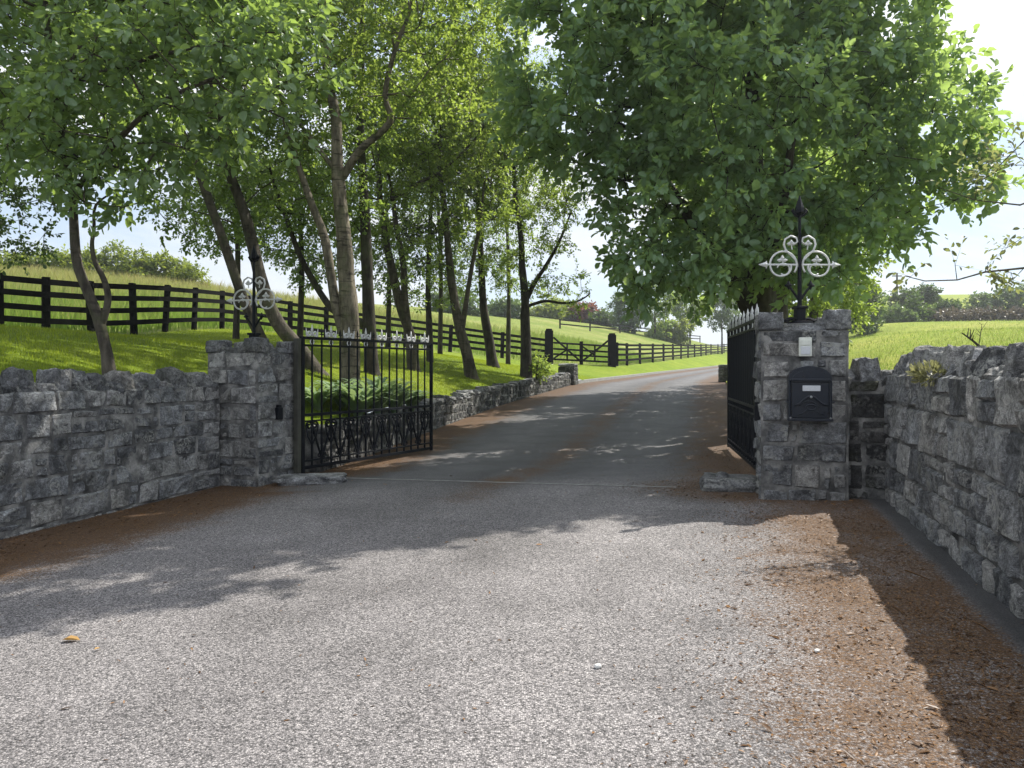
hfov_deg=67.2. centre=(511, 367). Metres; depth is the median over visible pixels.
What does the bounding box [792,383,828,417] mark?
door
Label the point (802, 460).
gate pier
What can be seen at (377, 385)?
strap leaved plant
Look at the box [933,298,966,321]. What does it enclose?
field bush
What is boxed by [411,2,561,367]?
lawn tree
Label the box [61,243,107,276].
hedge bush
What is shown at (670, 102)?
broadleaf tree
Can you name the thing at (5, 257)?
hedge bush
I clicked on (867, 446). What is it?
stone wall
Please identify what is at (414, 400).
strap leaved plant
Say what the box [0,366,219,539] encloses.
stone wall
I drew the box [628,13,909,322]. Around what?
verge tree
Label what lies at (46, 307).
rail fence
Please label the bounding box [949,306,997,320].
hedge bush
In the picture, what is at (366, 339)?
iron gate
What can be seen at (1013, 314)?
hedge bush
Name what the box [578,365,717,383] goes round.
kerb
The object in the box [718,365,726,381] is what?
stone post
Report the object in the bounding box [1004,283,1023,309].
belt tree
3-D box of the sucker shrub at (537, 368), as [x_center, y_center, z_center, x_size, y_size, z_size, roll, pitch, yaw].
[0.863,0.052,25.192,1.181,1.298,0.936,0,0,0]
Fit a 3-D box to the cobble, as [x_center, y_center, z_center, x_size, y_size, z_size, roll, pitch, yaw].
[2.349,1.212,8.619,0.161,0.109,0.150,0,0,0]
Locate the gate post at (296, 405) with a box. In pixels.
[293,338,300,473]
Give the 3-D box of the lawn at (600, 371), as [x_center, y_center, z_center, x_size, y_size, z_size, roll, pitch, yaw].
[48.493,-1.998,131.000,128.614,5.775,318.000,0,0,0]
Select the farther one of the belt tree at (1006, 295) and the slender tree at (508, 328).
the belt tree at (1006, 295)
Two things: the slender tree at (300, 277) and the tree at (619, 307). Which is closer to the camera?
the slender tree at (300, 277)
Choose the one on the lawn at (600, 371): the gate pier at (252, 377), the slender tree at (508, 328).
the slender tree at (508, 328)
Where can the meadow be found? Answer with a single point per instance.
(544, 324)
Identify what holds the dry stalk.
on the stone wall at (954, 472)
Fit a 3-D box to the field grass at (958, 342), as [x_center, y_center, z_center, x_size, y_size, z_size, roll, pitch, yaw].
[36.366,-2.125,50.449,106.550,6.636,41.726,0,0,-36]
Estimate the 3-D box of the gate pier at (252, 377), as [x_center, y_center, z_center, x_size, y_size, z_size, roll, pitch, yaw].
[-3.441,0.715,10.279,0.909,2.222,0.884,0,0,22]
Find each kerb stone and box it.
[272,472,347,485]
[699,472,757,491]
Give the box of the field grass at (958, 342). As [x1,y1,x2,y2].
[849,319,1023,369]
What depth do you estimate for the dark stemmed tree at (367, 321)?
17.95 m
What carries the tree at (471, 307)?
on the meadow
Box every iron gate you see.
[299,326,432,472]
[727,305,758,469]
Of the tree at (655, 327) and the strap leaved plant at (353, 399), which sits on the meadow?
the tree at (655, 327)
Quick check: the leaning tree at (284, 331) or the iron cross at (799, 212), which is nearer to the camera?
the iron cross at (799, 212)
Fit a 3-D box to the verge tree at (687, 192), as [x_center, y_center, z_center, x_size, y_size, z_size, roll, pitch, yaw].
[8.096,-5.572,25.859,7.215,12.525,7.294,0,0,0]
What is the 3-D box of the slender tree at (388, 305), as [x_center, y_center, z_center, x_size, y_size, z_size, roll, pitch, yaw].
[-4.527,-5.440,27.991,3.913,9.976,3.952,0,0,0]
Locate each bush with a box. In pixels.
[0,248,38,268]
[17,243,72,271]
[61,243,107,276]
[91,239,138,275]
[114,243,161,280]
[145,248,189,280]
[169,260,211,288]
[529,299,565,318]
[547,294,577,319]
[567,300,600,321]
[582,307,617,327]
[656,316,696,344]
[879,301,922,323]
[923,307,962,321]
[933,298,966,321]
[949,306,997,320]
[979,304,1023,320]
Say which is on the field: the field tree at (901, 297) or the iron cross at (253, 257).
the field tree at (901, 297)
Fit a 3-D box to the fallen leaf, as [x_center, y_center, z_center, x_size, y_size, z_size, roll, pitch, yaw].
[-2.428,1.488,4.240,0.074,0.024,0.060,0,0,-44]
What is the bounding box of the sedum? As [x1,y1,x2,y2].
[905,359,948,386]
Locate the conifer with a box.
[902,292,935,321]
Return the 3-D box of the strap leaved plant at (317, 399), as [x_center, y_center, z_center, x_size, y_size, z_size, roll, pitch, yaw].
[-3.098,0.481,12.307,1.190,0.419,1.214,0,0,42]
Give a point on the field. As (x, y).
(938, 326)
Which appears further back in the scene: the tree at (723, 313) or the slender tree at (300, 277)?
the tree at (723, 313)
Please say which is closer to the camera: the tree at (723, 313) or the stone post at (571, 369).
the stone post at (571, 369)
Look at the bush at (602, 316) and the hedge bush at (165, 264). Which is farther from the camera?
the bush at (602, 316)
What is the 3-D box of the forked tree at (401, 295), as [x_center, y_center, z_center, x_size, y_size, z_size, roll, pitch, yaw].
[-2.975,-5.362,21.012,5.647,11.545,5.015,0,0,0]
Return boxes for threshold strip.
[346,477,670,486]
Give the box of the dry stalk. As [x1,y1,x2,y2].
[962,328,979,345]
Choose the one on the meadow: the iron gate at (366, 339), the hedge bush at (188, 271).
the hedge bush at (188, 271)
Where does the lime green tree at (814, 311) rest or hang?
on the field
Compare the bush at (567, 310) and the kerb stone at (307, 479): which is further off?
the bush at (567, 310)
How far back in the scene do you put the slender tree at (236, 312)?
22.83 m
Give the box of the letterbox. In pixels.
[786,366,834,421]
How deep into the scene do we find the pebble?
3.64 m
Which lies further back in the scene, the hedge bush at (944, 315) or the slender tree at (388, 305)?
the hedge bush at (944, 315)
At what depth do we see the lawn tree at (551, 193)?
24.89 m
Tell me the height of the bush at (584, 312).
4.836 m
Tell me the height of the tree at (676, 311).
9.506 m
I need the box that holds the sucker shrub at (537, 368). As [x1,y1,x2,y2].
[528,350,553,383]
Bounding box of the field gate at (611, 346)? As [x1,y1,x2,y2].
[545,329,615,366]
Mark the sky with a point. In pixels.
(1001, 28)
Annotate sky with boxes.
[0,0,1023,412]
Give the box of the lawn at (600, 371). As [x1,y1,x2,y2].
[0,327,726,429]
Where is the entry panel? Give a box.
[799,337,811,355]
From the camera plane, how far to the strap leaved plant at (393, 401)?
13.68 m
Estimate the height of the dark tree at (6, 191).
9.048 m
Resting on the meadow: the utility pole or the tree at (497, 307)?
the tree at (497, 307)
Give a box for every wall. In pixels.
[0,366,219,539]
[305,372,571,471]
[849,357,893,498]
[884,342,1023,618]
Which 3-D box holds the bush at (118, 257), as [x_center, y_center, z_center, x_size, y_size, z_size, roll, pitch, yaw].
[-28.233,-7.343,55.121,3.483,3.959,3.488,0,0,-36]
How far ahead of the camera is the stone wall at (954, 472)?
5.12 m
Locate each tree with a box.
[0,0,79,275]
[0,0,274,337]
[0,0,362,374]
[131,1,353,375]
[165,129,280,338]
[213,0,466,375]
[226,0,531,387]
[245,127,355,336]
[305,0,504,371]
[335,96,430,346]
[364,39,509,362]
[372,0,540,379]
[394,121,478,353]
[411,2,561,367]
[419,282,489,316]
[450,56,603,377]
[468,107,551,364]
[478,0,1023,327]
[487,296,520,318]
[605,287,644,333]
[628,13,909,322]
[636,282,677,339]
[668,287,715,343]
[673,75,835,259]
[698,285,741,353]
[788,137,899,345]
[789,247,870,319]
[846,283,889,335]
[876,121,1023,301]
[885,285,919,308]
[913,282,943,306]
[961,290,1000,309]
[984,284,1023,310]
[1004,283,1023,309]
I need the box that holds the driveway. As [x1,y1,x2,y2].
[0,367,1023,767]
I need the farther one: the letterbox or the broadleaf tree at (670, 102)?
the broadleaf tree at (670, 102)
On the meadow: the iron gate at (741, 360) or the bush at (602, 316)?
the bush at (602, 316)
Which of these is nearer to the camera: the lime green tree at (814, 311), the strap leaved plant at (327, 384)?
the strap leaved plant at (327, 384)
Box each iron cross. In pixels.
[226,245,281,337]
[758,195,839,322]
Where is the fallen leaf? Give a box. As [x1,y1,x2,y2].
[63,635,79,639]
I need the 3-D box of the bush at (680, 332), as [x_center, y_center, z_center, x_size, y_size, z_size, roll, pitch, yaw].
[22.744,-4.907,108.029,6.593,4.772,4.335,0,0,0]
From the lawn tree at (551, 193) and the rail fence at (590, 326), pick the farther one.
the rail fence at (590, 326)
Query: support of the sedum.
on the stone wall at (954, 472)
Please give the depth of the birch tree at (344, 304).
14.88 m
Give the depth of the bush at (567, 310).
110.92 m
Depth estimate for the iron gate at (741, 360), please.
10.57 m
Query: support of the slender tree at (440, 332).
on the lawn at (600, 371)
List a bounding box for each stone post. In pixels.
[558,363,577,384]
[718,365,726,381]
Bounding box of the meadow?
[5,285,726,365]
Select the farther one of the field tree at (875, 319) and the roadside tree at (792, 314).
the field tree at (875, 319)
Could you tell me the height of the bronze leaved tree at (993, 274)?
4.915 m
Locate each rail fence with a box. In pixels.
[0,273,544,359]
[559,319,700,338]
[616,342,726,365]
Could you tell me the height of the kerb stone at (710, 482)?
0.165 m
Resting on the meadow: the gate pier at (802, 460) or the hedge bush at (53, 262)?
the hedge bush at (53, 262)
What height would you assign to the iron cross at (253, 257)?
1.385 m
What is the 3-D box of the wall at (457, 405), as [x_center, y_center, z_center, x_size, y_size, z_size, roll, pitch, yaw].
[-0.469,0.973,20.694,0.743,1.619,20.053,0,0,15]
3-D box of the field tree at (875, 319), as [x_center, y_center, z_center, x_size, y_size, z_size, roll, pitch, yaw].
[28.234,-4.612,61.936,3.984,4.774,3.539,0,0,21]
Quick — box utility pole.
[892,273,901,290]
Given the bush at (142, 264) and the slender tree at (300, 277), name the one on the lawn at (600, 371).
the slender tree at (300, 277)
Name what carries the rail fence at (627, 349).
on the lawn at (600, 371)
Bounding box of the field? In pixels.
[726,294,1023,424]
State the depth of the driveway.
4.38 m
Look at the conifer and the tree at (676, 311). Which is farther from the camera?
the tree at (676, 311)
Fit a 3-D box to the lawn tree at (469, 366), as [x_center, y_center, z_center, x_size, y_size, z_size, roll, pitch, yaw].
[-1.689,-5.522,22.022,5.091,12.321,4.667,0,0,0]
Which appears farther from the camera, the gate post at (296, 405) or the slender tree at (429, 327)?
the slender tree at (429, 327)
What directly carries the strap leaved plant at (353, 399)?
on the lawn at (600, 371)
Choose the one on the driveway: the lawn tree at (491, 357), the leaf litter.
the leaf litter
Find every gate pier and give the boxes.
[205,337,292,486]
[752,309,851,500]
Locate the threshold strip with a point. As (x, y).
(515, 482)
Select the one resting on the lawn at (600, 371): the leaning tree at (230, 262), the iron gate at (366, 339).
the leaning tree at (230, 262)
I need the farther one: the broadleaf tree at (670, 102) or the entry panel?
the broadleaf tree at (670, 102)
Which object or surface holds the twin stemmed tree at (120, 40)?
on the lawn at (600, 371)
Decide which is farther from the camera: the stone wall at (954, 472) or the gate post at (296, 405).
the gate post at (296, 405)
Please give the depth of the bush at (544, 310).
106.91 m
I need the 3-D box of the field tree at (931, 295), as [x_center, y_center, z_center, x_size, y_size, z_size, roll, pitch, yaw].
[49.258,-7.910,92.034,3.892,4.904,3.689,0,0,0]
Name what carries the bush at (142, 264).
on the meadow
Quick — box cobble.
[715,471,728,476]
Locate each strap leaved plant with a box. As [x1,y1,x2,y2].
[305,385,346,410]
[306,380,370,407]
[328,383,407,418]
[334,376,423,412]
[367,381,426,412]
[402,390,440,410]
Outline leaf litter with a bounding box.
[0,441,1023,767]
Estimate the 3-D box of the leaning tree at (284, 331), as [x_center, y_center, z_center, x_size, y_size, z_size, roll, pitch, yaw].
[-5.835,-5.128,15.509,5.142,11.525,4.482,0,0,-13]
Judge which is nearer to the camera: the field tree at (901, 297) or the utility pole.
the field tree at (901, 297)
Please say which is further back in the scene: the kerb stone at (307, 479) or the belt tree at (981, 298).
the belt tree at (981, 298)
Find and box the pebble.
[594,663,601,668]

